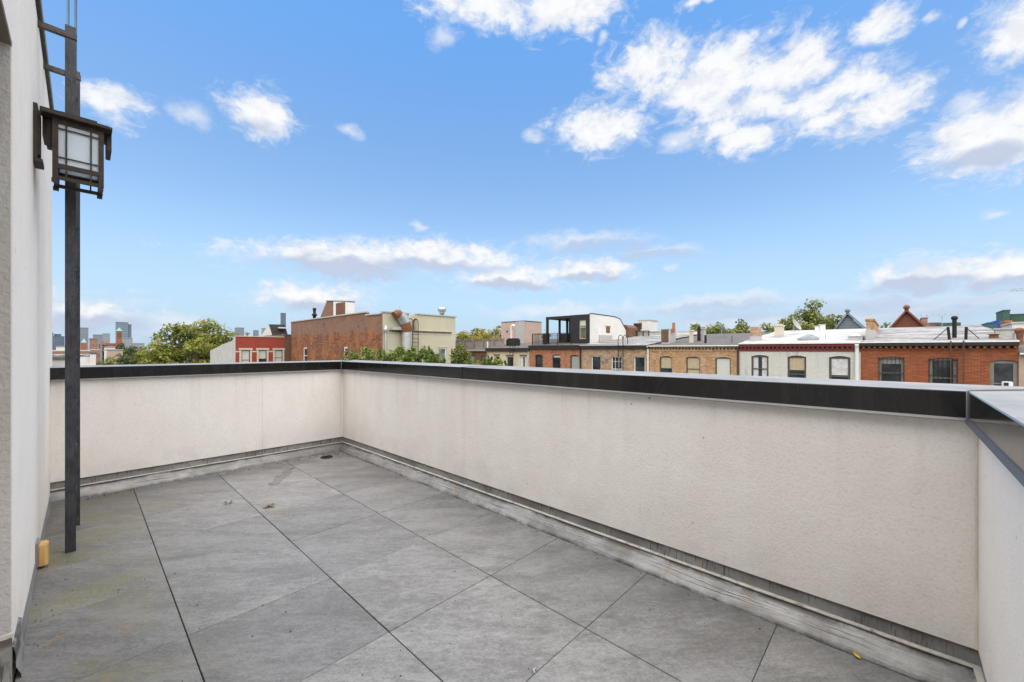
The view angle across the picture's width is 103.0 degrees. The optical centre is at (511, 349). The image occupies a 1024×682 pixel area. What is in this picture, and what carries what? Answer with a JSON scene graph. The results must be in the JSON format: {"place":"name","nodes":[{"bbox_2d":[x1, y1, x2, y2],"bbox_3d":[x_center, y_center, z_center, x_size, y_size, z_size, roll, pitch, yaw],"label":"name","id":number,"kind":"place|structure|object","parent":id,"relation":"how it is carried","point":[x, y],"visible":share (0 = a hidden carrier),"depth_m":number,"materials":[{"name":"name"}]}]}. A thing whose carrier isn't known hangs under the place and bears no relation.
{"place":"outdoors","nodes":[
{"label":"outdoors","id":0,"kind":"place"},
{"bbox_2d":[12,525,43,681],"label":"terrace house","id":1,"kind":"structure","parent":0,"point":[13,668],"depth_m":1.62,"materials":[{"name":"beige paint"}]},
{"bbox_2d":[0,0,53,681],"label":"stair bulkhead","id":2,"kind":"object","parent":1,"relation":"on","point":[25,274],"visible":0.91,"depth_m":1.78,"materials":[{"name":"white paint"}]},
{"bbox_2d":[33,102,111,198],"bbox_3d":[-2.506,-1.119,2.331,0.275,0.413,0.302,0,0,43],"label":"wall lantern","id":3,"kind":"object","parent":2,"relation":"attached to","point":[75,144],"depth_m":2.27,"materials":[{"name":"black metal"}]},
{"bbox_2d":[50,360,350,502],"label":"parapet wall","id":4,"kind":"structure","parent":1,"relation":"on","point":[142,425],"depth_m":3.96,"materials":[{"name":"beige paint"}]},
{"bbox_2d":[13,451,917,681],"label":"terrace floor","id":5,"kind":"structure","parent":1,"relation":"on","point":[419,603],"depth_m":1.99,"materials":[{"name":"tile"}]},
{"bbox_2d":[35,537,48,567],"bbox_3d":[-2.679,1.154,2.323,0.115,0.138,0.050,0,0,43],"label":"wooden block","id":6,"kind":"object","parent":5,"relation":"on","point":[41,553],"depth_m":2.29,"materials":[{"name":"brown wood"}]},
{"bbox_2d":[37,0,80,552],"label":"roof ladder","id":7,"kind":"object","parent":5,"relation":"on","point":[71,73],"visible":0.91,"depth_m":2.48,"materials":[{"name":"metal"}]},
{"bbox_2d":[339,359,1023,681],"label":"parapet wall","id":8,"kind":"structure","parent":1,"relation":"on","point":[841,515],"depth_m":2.00,"materials":[{"name":"beige paint"}]},
{"bbox_2d":[956,391,1023,681],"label":"parapet wall","id":9,"kind":"structure","parent":1,"relation":"on","point":[994,421],"depth_m":1.13,"materials":[{"name":"white paint"}]},
{"bbox_2d":[52,356,64,365],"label":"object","id":10,"kind":"structure","parent":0,"point":[58,360],"depth_m":53.47,"materials":[{"name":"paint"}]},
{"bbox_2d":[53,336,64,349],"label":"office tower","id":11,"kind":"structure","parent":0,"point":[58,340],"depth_m":968.35,"materials":[{"name":"glass"}]},
{"bbox_2d":[52,354,89,365],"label":"warehouse","id":12,"kind":"structure","parent":0,"point":[84,359],"depth_m":65.60,"materials":[{"name":"silver metal"}]},
{"bbox_2d":[52,350,89,353],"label":"brick block","id":13,"kind":"structure","parent":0,"point":[63,351],"depth_m":100.77,"materials":[{"name":"brick"}]},
{"bbox_2d":[81,339,86,349],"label":"spire","id":14,"kind":"structure","parent":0,"point":[83,344],"depth_m":262.08,"materials":[{"name":"red brick"}]},
{"bbox_2d":[80,327,88,349],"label":"office tower","id":15,"kind":"structure","parent":0,"point":[83,333],"depth_m":964.97,"materials":[{"name":"glass"}]},
{"bbox_2d":[89,338,97,351],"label":"apartment block","id":16,"kind":"structure","parent":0,"point":[94,340],"depth_m":488.18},
{"bbox_2d":[90,349,99,364],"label":"brick block","id":17,"kind":"structure","parent":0,"point":[97,356],"depth_m":119.15,"materials":[{"name":"brick"}]},
{"bbox_2d":[93,334,102,348],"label":"office tower","id":18,"kind":"structure","parent":0,"point":[99,337],"depth_m":912.30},
{"bbox_2d":[90,328,121,347],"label":"church","id":19,"kind":"structure","parent":0,"point":[118,334],"depth_m":301.92,"materials":[{"name":"red brick"}]},
{"bbox_2d":[103,333,109,342],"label":"apartment block","id":20,"kind":"structure","parent":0,"point":[106,337],"depth_m":850.63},
{"bbox_2d":[106,349,123,364],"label":"cream house","id":21,"kind":"structure","parent":0,"point":[111,353],"depth_m":136.23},
{"bbox_2d":[115,322,128,337],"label":"glass tower","id":22,"kind":"structure","parent":0,"point":[123,326],"depth_m":796.87,"materials":[{"name":"glass"}]},
{"bbox_2d":[122,338,132,350],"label":"apartment block","id":23,"kind":"structure","parent":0,"point":[127,342],"depth_m":655.37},
{"bbox_2d":[128,324,131,337],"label":"glass tower","id":24,"kind":"structure","parent":0,"point":[129,330],"depth_m":807.12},
{"bbox_2d":[235,327,243,335],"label":"apartment block","id":25,"kind":"structure","parent":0,"point":[239,331],"depth_m":1280.07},
{"bbox_2d":[210,336,284,362],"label":"red house","id":26,"kind":"structure","parent":0,"point":[254,349],"depth_m":52.42,"materials":[{"name":"brick"}]},
{"bbox_2d":[239,348,252,361],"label":"window","id":27,"kind":"structure","parent":26,"relation":"in","point":[245,354],"depth_m":51.00,"materials":[{"name":"beige glass"}]},
{"bbox_2d":[256,348,268,361],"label":"window","id":28,"kind":"structure","parent":26,"relation":"in","point":[261,352],"depth_m":52.36,"materials":[{"name":"beige glass"}]},
{"bbox_2d":[272,348,284,361],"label":"window","id":29,"kind":"structure","parent":26,"relation":"in","point":[278,353],"depth_m":53.70,"materials":[{"name":"beige glass"}]},
{"bbox_2d":[262,324,286,335],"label":"gabled house","id":30,"kind":"structure","parent":0,"point":[275,329],"depth_m":65.97,"materials":[{"name":"grey"}]},
{"bbox_2d":[280,313,285,325],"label":"slender tower","id":31,"kind":"structure","parent":0,"point":[282,318],"depth_m":1370.80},
{"bbox_2d":[290,311,456,363],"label":"corner building","id":32,"kind":"structure","parent":0,"point":[329,338],"depth_m":42.72,"materials":[{"name":"brick"}]},
{"bbox_2d":[321,300,354,316],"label":"brick bulkhead","id":33,"kind":"object","parent":32,"relation":"on","point":[332,308],"visible":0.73,"depth_m":47.06,"materials":[{"name":"paint"}]},
{"bbox_2d":[392,307,411,350],"bbox_3d":[-10.431,-0.712,38.712,1.014,6.802,2.014,0,0,43],"label":"exhaust duct","id":34,"kind":"object","parent":32,"relation":"attached to","point":[400,316],"visible":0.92,"depth_m":38.59,"materials":[{"name":"metal"}]},
{"bbox_2d":[409,318,418,352],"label":"wall ladder","id":35,"kind":"object","parent":32,"relation":"attached to","point":[415,334],"depth_m":40.15,"materials":[{"name":"metal"}]},
{"bbox_2d":[438,346,446,361],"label":"window","id":36,"kind":"structure","parent":32,"relation":"in","point":[442,351],"depth_m":42.94,"materials":[{"name":"grey glass"}]},
{"bbox_2d":[28,452,759,681],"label":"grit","id":37,"kind":"object","parent":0,"point":[262,544],"visible":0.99,"depth_m":2.71,"materials":[{"name":"gravel"}]},
{"bbox_2d":[456,342,487,363],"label":"row house","id":38,"kind":"structure","parent":0,"point":[477,354],"depth_m":44.29,"materials":[{"name":"brown brick"}]},
{"bbox_2d":[455,338,504,348],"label":"deck fence","id":39,"kind":"object","parent":38,"relation":"on","point":[479,343],"visible":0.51,"depth_m":46.08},
{"bbox_2d":[485,324,555,366],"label":"row house","id":40,"kind":"structure","parent":0,"point":[519,356],"depth_m":41.07,"materials":[{"name":"beige paint"}]},
{"bbox_2d":[506,355,512,365],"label":"window","id":41,"kind":"structure","parent":40,"relation":"in","point":[509,357],"depth_m":40.96,"materials":[{"name":"black glass"}]},
{"bbox_2d":[506,338,519,345],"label":"black water tank","id":42,"kind":"object","parent":40,"relation":"on","point":[509,343],"visible":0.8,"depth_m":43.54,"materials":[{"name":"plastic"}]},
{"bbox_2d":[501,320,541,344],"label":"roof bulkhead","id":43,"kind":"object","parent":40,"relation":"on","point":[523,331],"visible":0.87,"depth_m":49.27,"materials":[{"name":"paint"}]},
{"bbox_2d":[520,355,526,366],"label":"window","id":44,"kind":"structure","parent":40,"relation":"in","point":[523,357],"depth_m":39.66,"materials":[{"name":"white glass"}]},
{"bbox_2d":[42,0,1023,349],"label":"sky","id":45,"kind":"structure","parent":0,"point":[683,163],"materials":[{"name":"blue"}]},
{"bbox_2d":[528,341,587,368],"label":"row house","id":46,"kind":"structure","parent":0,"point":[560,355],"depth_m":36.98,"materials":[{"name":"orange brick"}]},
{"bbox_2d":[536,355,542,366],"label":"window","id":47,"kind":"structure","parent":46,"relation":"in","point":[539,358],"depth_m":38.36,"materials":[{"name":"black glass"}]},
{"bbox_2d":[543,334,549,343],"bbox_3d":[3.309,-0.909,39.362,0.465,1.189,0.500,0,0,43],"label":"black planter","id":48,"kind":"object","parent":46,"relation":"on","point":[547,338],"visible":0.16,"depth_m":39.19,"materials":[{"name":"plastic"}]},
{"bbox_2d":[532,332,571,345],"bbox_3d":[4.971,-0.860,39.007,4.573,1.222,4.030,0,0,43],"label":"deck railing","id":49,"kind":"object","parent":46,"relation":"on","point":[540,338],"visible":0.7,"depth_m":37.60,"materials":[{"name":"black metal"}]},
{"bbox_2d":[553,354,560,367],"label":"window","id":50,"kind":"structure","parent":46,"relation":"in","point":[556,358],"depth_m":36.95,"materials":[{"name":"black glass"}]},
{"bbox_2d":[559,333,568,342],"bbox_3d":[5.132,-0.919,39.701,0.773,1.200,0.900,0,0,43],"label":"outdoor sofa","id":51,"kind":"object","parent":46,"relation":"on","point":[566,338],"visible":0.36,"depth_m":39.47,"materials":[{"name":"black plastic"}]},
{"bbox_2d":[571,355,578,368],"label":"window","id":52,"kind":"structure","parent":46,"relation":"in","point":[574,358],"depth_m":35.56,"materials":[{"name":"grey glass"}]},
{"bbox_2d":[546,313,625,343],"bbox_3d":[7.970,-1.706,40.880,5.307,3.010,7.955,0,0,43],"label":"rooftop penthouse","id":53,"kind":"object","parent":46,"relation":"on","point":[590,328],"visible":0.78,"depth_m":37.57,"materials":[{"name":"paint"}]},
{"bbox_2d":[580,320,585,338],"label":"window","id":54,"kind":"structure","parent":53,"relation":"in","point":[582,322],"depth_m":36.99,"materials":[{"name":"glass"}]},
{"bbox_2d":[624,325,637,336],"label":"brick stack","id":55,"kind":"object","parent":46,"relation":"on","point":[631,330],"visible":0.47,"depth_m":41.12,"materials":[{"name":"brick"}]},
{"bbox_2d":[637,319,657,331],"bbox_3d":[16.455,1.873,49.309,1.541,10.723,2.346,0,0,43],"label":"roof bulkhead","id":56,"kind":"object","parent":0,"point":[649,325],"visible":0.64,"depth_m":48.52,"materials":[{"name":"paint"}]},
{"bbox_2d":[648,323,771,374],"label":"row house","id":57,"kind":"structure","parent":0,"point":[701,352],"depth_m":29.14,"materials":[{"name":"beige brick"}]},
{"bbox_2d":[660,356,671,372],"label":"window","id":58,"kind":"structure","parent":57,"relation":"in","point":[665,361],"depth_m":30.02,"materials":[{"name":"beige glass"}]},
{"bbox_2d":[677,331,696,339],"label":"roof parapet","id":59,"kind":"structure","parent":57,"relation":"on","point":[684,332],"depth_m":39.71,"materials":[{"name":"metal"}]},
{"bbox_2d":[687,357,699,373],"bbox_3d":[12.786,1.405,28.673,0.950,1.746,0.058,0,0,43],"label":"window","id":60,"kind":"structure","parent":57,"relation":"in","point":[693,363],"depth_m":28.69,"materials":[{"name":"beige glass"}]},
{"bbox_2d":[716,357,730,374],"bbox_3d":[14.195,1.416,27.339,0.963,1.746,0.058,0,0,43],"label":"window","id":61,"kind":"structure","parent":57,"relation":"in","point":[723,364],"depth_m":27.35,"materials":[{"name":"white glass"}]},
{"bbox_2d":[834,308,865,328],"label":"gabled house","id":62,"kind":"structure","parent":0,"point":[847,321],"depth_m":40.11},
{"bbox_2d":[889,305,926,327],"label":"gabled house","id":63,"kind":"structure","parent":0,"point":[906,318],"depth_m":35.83,"materials":[{"name":"brick"}]},
{"bbox_2d":[934,322,960,326],"bbox_3d":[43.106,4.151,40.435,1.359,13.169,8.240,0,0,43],"label":"building","id":64,"kind":"structure","parent":0,"point":[947,324],"depth_m":37.59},
{"bbox_2d":[995,310,1010,320],"bbox_3d":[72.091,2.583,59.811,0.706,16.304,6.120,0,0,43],"label":"green building","id":65,"kind":"structure","parent":0,"point":[1004,315],"depth_m":57.84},
{"bbox_2d":[1001,322,1023,327],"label":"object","id":66,"kind":"structure","parent":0,"point":[1014,325],"depth_m":30.50,"materials":[{"name":"paint"}]},
{"bbox_2d":[1010,314,1023,321],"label":"green building","id":67,"kind":"structure","parent":0,"point":[1017,317],"depth_m":58.24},
{"bbox_2d":[1018,336,1023,386],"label":"row house","id":68,"kind":"structure","parent":0,"point":[1021,366],"depth_m":18.61,"materials":[{"name":"paint"}]},
{"label":"ground","id":69,"kind":"structure","parent":0,"visible":0},
{"bbox_2d":[89,352,96,364],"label":"white house","id":70,"kind":"structure","parent":69,"relation":"on","point":[92,358],"depth_m":64.78,"materials":[{"name":"paint"}]},
{"bbox_2d":[94,345,108,364],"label":"utility pole","id":71,"kind":"object","parent":69,"relation":"on","point":[101,350],"visible":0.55,"depth_m":77.38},
{"bbox_2d":[96,357,118,364],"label":"tree","id":72,"kind":"object","parent":69,"relation":"on","point":[107,361],"visible":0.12,"depth_m":74.37,"materials":[{"name":"green plant"}]},
{"bbox_2d":[115,342,134,356],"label":"tree","id":73,"kind":"object","parent":69,"relation":"on","point":[119,346],"visible":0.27,"depth_m":240.02,"materials":[{"name":"green plant"}]},
{"bbox_2d":[115,345,147,364],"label":"tree","id":74,"kind":"object","parent":69,"relation":"on","point":[125,359],"visible":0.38,"depth_m":89.16,"materials":[{"name":"green plant"}]},
{"bbox_2d":[129,339,181,364],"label":"tree","id":75,"kind":"object","parent":69,"relation":"on","point":[154,355],"visible":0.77,"depth_m":65.24,"materials":[{"name":"green plant"}]},
{"bbox_2d":[149,321,202,363],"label":"tree","id":76,"kind":"object","parent":69,"relation":"on","point":[177,334],"visible":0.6,"depth_m":69.47,"materials":[{"name":"green plant"}]},
{"bbox_2d":[181,337,216,362],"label":"tree","id":77,"kind":"object","parent":69,"relation":"on","point":[191,350],"visible":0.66,"depth_m":65.55,"materials":[{"name":"green plant"}]},
{"bbox_2d":[181,317,238,362],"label":"tree","id":78,"kind":"object","parent":69,"relation":"on","point":[210,338],"visible":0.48,"depth_m":73.65,"materials":[{"name":"green plant"}]},
{"bbox_2d":[267,334,290,360],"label":"brown house","id":79,"kind":"structure","parent":69,"relation":"on","point":[287,347],"depth_m":54.42,"materials":[{"name":"red brick"}]},
{"bbox_2d":[341,347,398,360],"bbox_3d":[-8.136,5.261,23.850,3.886,10.948,2.386,0,0,4],"label":"shrub","id":80,"kind":"object","parent":69,"relation":"on","point":[368,354],"visible":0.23,"depth_m":23.56,"materials":[{"name":"green plant"}]},
{"bbox_2d":[378,345,416,361],"bbox_3d":[-6.745,5.251,24.198,2.903,10.967,2.437,0,0,43],"label":"shrub","id":81,"kind":"object","parent":69,"relation":"on","point":[402,353],"visible":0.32,"depth_m":23.63,"materials":[{"name":"green plant"}]},
{"bbox_2d":[401,345,440,362],"bbox_3d":[-5.176,5.229,24.035,3.140,11.012,2.356,0,0,4],"label":"shrub","id":82,"kind":"object","parent":69,"relation":"on","point":[420,356],"visible":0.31,"depth_m":23.63,"materials":[{"name":"green plant"}]},
{"bbox_2d":[429,353,446,363],"bbox_3d":[-4.511,5.445,24.056,1.611,10.581,1.476,0,0,43],"label":"shrub","id":83,"kind":"object","parent":69,"relation":"on","point":[443,359],"visible":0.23,"depth_m":23.86,"materials":[{"name":"green plant"}]},
{"bbox_2d":[448,342,471,364],"bbox_3d":[-4.521,5.061,36.271,2.982,11.349,2.707,0,0,29],"label":"shrub","id":84,"kind":"object","parent":69,"relation":"on","point":[460,353],"visible":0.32,"depth_m":35.89,"materials":[{"name":"green plant"}]},
{"bbox_2d":[455,330,470,339],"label":"tree","id":85,"kind":"object","parent":69,"relation":"on","point":[461,335],"visible":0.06,"depth_m":78.08,"materials":[{"name":"green plant"}]},
{"bbox_2d":[459,328,486,339],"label":"tree","id":86,"kind":"object","parent":69,"relation":"on","point":[473,334],"visible":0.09,"depth_m":80.92,"materials":[{"name":"green plant"}]},
{"bbox_2d":[462,359,487,364],"bbox_3d":[-2.972,5.783,33.895,2.682,9.904,2.052,0,0,-14],"label":"shrub","id":87,"kind":"object","parent":69,"relation":"on","point":[473,363],"visible":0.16,"depth_m":33.92,"materials":[{"name":"green plant"}]},
{"bbox_2d":[471,329,497,339],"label":"tree","id":88,"kind":"object","parent":69,"relation":"on","point":[481,336],"visible":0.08,"depth_m":76.04,"materials":[{"name":"green plant"}]},
{"bbox_2d":[481,355,502,365],"bbox_3d":[-1.614,5.607,34.067,2.589,10.256,1.926,0,0,43],"label":"shrub","id":89,"kind":"object","parent":69,"relation":"on","point":[490,361],"visible":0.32,"depth_m":33.72,"materials":[{"name":"green plant"}]},
{"bbox_2d":[485,325,500,337],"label":"tree","id":90,"kind":"object","parent":69,"relation":"on","point":[495,330],"visible":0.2,"depth_m":79.08,"materials":[{"name":"green plant"}]},
{"bbox_2d":[579,334,695,371],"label":"row house","id":91,"kind":"structure","parent":69,"relation":"on","point":[634,354],"depth_m":33.12,"materials":[{"name":"beige brick"}]},
{"bbox_2d":[592,356,600,369],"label":"window","id":92,"kind":"structure","parent":91,"relation":"in","point":[596,360],"depth_m":34.11,"materials":[{"name":"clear glass"}]},
{"bbox_2d":[612,356,621,370],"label":"window","id":93,"kind":"structure","parent":91,"relation":"in","point":[614,359],"depth_m":32.83,"materials":[{"name":"clear glass"}]},
{"bbox_2d":[634,356,644,371],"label":"window","id":94,"kind":"structure","parent":91,"relation":"in","point":[639,361],"depth_m":31.47,"materials":[{"name":"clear glass"}]},
{"bbox_2d":[640,331,660,344],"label":"roof parapet","id":95,"kind":"structure","parent":91,"relation":"on","point":[653,332],"depth_m":42.05,"materials":[{"name":"metal"}]},
{"bbox_2d":[706,322,734,333],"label":"tree","id":96,"kind":"object","parent":69,"relation":"on","point":[715,330],"visible":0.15,"depth_m":62.86,"materials":[{"name":"green plant"}]},
{"bbox_2d":[723,319,749,332],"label":"tree","id":97,"kind":"object","parent":69,"relation":"on","point":[740,329],"visible":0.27,"depth_m":65.29,"materials":[{"name":"green plant"}]},
{"bbox_2d":[760,322,774,332],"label":"tree","id":98,"kind":"object","parent":69,"relation":"on","point":[766,328],"visible":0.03,"depth_m":65.86,"materials":[{"name":"green plant"}]},
{"bbox_2d":[769,314,814,332],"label":"tree","id":99,"kind":"object","parent":69,"relation":"on","point":[788,323],"visible":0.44,"depth_m":59.31,"materials":[{"name":"green plant"}]},
{"bbox_2d":[738,324,865,379],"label":"row house","id":100,"kind":"structure","parent":69,"relation":"on","point":[779,351],"depth_m":24.76,"materials":[{"name":"white paint"}]},
{"bbox_2d":[752,355,768,375],"bbox_3d":[15.762,1.250,25.854,0.950,1.746,0.058,0,0,43],"label":"window","id":101,"kind":"structure","parent":100,"relation":"in","point":[760,363],"depth_m":25.86,"materials":[{"name":"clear glass"}]},
{"bbox_2d":[788,356,805,377],"bbox_3d":[17.167,1.263,24.523,0.934,1.746,0.058,0,0,43],"label":"window","id":102,"kind":"structure","parent":100,"relation":"in","point":[796,364],"depth_m":24.52,"materials":[{"name":"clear glass"}]},
{"bbox_2d":[791,319,803,331],"bbox_3d":[21.198,-1.754,30.195,0.792,0.993,0.868,0,0,19],"label":"satellite dish","id":103,"kind":"object","parent":100,"relation":"on","point":[796,324],"visible":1,"depth_m":30.40,"materials":[{"name":"metal"}]},
{"bbox_2d":[797,334,819,342],"bbox_3d":[18.776,-0.656,25.741,1.032,0.613,1.680,0,0,43],"label":"skylight","id":104,"kind":"object","parent":100,"relation":"on","point":[806,337],"visible":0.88,"depth_m":25.28,"materials":[{"name":"white glass"}]},
{"bbox_2d":[829,356,849,379],"bbox_3d":[18.626,1.272,23.141,0.950,1.746,0.058,0,0,43],"label":"window","id":105,"kind":"structure","parent":100,"relation":"in","point":[839,366],"depth_m":23.16,"materials":[{"name":"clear glass"}]},
{"bbox_2d":[847,332,864,342],"bbox_3d":[19.975,-0.627,23.641,0.692,0.771,1.280,0,0,43],"label":"skylight","id":106,"kind":"object","parent":100,"relation":"on","point":[855,336],"visible":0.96,"depth_m":23.26,"materials":[{"name":"metal"}]},
{"bbox_2d":[793,298,843,329],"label":"tree","id":107,"kind":"object","parent":69,"relation":"on","point":[813,317],"visible":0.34,"depth_m":61.52,"materials":[{"name":"green plant"}]},
{"bbox_2d":[861,316,1019,385],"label":"row house","id":108,"kind":"structure","parent":69,"relation":"on","point":[910,354],"depth_m":20.73,"materials":[{"name":"orange brick"}]},
{"bbox_2d":[879,357,903,381],"bbox_3d":[20.142,1.276,21.626,1.002,1.748,0.172,0,0,43],"label":"window","id":109,"kind":"structure","parent":108,"relation":"in","point":[890,368],"depth_m":21.64,"materials":[{"name":"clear glass"}]},
{"bbox_2d":[929,358,957,383],"bbox_3d":[21.511,1.306,20.329,1.000,1.748,0.172,0,0,43],"label":"window","id":110,"kind":"structure","parent":108,"relation":"in","point":[939,368],"depth_m":20.37,"materials":[{"name":"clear glass"}]},
{"bbox_2d":[933,327,979,383],"bbox_3d":[21.977,0.860,20.083,1.673,3.948,1.045,0,0,43],"label":"roof access ladder","id":111,"kind":"object","parent":108,"relation":"attached to","point":[965,333],"visible":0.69,"depth_m":19.89,"materials":[{"name":"metal"}]},
{"bbox_2d":[992,328,1015,337],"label":"concrete curb","id":112,"kind":"structure","parent":108,"relation":"on","point":[1005,332],"depth_m":20.02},
{"bbox_2d":[990,360,1017,385],"bbox_3d":[22.966,1.377,19.029,0.834,1.746,0.058,0,0,43],"label":"window","id":113,"kind":"structure","parent":108,"relation":"in","point":[1000,370],"depth_m":19.04,"materials":[{"name":"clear glass"}]},
{"bbox_2d":[1001,381,1012,385],"bbox_3d":[22.884,1.675,18.818,0.320,0.350,0.322,0,0,43],"label":"air conditioner","id":114,"kind":"object","parent":108,"relation":"attached to","point":[1006,383],"visible":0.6,"depth_m":18.74,"materials":[{"name":"white plastic"}]},
{"bbox_2d":[1014,328,1023,344],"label":"chimney","id":115,"kind":"object","parent":108,"relation":"on","point":[1019,332],"visible":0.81,"depth_m":19.05,"materials":[{"name":"brick"}]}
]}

